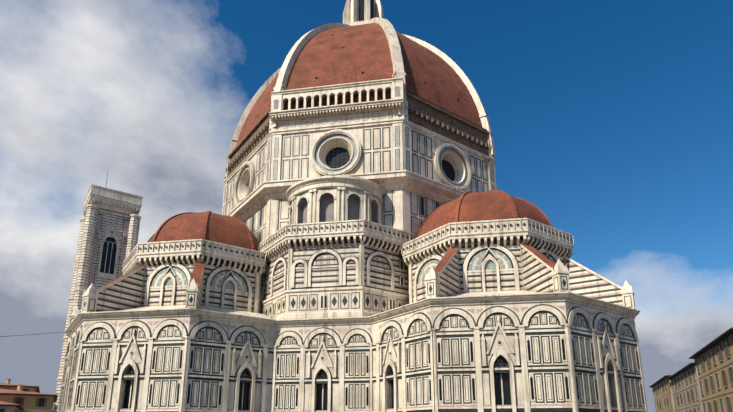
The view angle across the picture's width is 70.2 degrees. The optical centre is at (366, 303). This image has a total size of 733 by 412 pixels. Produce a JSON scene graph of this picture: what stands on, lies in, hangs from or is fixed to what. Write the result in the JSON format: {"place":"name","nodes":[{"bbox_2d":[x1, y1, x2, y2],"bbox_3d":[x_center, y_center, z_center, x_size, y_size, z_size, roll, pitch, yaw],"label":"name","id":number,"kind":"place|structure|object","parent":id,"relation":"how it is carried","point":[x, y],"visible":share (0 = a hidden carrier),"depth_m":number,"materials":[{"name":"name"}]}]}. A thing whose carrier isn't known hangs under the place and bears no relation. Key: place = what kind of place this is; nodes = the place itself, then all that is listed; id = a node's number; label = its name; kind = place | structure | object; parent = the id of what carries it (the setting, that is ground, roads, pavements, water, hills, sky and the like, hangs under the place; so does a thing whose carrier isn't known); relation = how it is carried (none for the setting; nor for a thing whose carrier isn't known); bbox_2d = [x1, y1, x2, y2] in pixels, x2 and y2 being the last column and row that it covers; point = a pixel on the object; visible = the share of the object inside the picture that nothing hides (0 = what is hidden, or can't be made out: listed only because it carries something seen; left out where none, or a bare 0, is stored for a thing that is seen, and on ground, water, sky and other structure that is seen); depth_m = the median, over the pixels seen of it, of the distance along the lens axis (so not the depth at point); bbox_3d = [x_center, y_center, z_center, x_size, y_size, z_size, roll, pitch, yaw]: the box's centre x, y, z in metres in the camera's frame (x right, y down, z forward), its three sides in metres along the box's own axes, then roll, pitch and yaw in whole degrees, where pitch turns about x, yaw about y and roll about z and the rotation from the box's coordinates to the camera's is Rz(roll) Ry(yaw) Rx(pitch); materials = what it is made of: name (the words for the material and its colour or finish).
{"place":"outdoors","nodes":[
{"label":"outdoors","id":0,"kind":"place"},
{"bbox_2d":[0,327,732,411],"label":"town houses","id":1,"kind":"structure","parent":0,"point":[703,382],"depth_m":108.47,"materials":[{"name":"beige stone"}]},
{"bbox_2d":[0,0,732,411],"label":"sky","id":2,"kind":"structure","parent":0,"point":[613,119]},
{"label":"piazza ground","id":3,"kind":"structure","parent":0,"visible":0},
{"bbox_2d":[52,168,142,411],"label":"campanile","id":4,"kind":"structure","parent":3,"relation":"on","point":[108,234],"depth_m":175.34,"materials":[{"name":"white stone"}]},
{"bbox_2d":[64,190,639,396],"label":"cathedral","id":5,"kind":"structure","parent":3,"relation":"on","point":[458,300],"depth_m":64.04,"materials":[{"name":"white stone"}]},
{"bbox_2d":[0,330,79,336],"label":"overhead cable","id":6,"kind":"object","parent":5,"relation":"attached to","point":[34,334],"visible":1,"depth_m":55.91,"materials":[{"name":"black metal"}]},
{"bbox_2d":[258,175,413,319],"bbox_3d":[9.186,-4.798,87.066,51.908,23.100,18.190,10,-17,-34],"label":"exedra","id":7,"kind":"object","parent":5,"relation":"on","point":[332,249],"visible":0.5,"depth_m":71.44,"materials":[{"name":"white stone"}]},
{"bbox_2d":[147,190,552,250],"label":"small domes","id":8,"kind":"structure","parent":5,"relation":"on","point":[463,207],"depth_m":74.28,"materials":[{"name":"red tile"}]},
{"bbox_2d":[58,304,647,411],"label":"church wall","id":9,"kind":"structure","parent":5,"relation":"attached to","point":[551,358],"depth_m":61.50,"materials":[{"name":"white stone"}]},
{"bbox_2d":[222,77,496,245],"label":"drum","id":10,"kind":"object","parent":5,"relation":"on","point":[427,149],"visible":0.48,"depth_m":81.85,"materials":[{"name":"white stone"}]},
{"bbox_2d":[225,17,495,176],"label":"dome","id":11,"kind":"structure","parent":10,"relation":"on","point":[376,48],"depth_m":90.06,"materials":[{"name":"red tile"}]},
{"bbox_2d":[343,0,383,25],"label":"lantern","id":12,"kind":"object","parent":11,"relation":"on","point":[358,12],"visible":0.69,"depth_m":113.60,"materials":[{"name":"white stone"}]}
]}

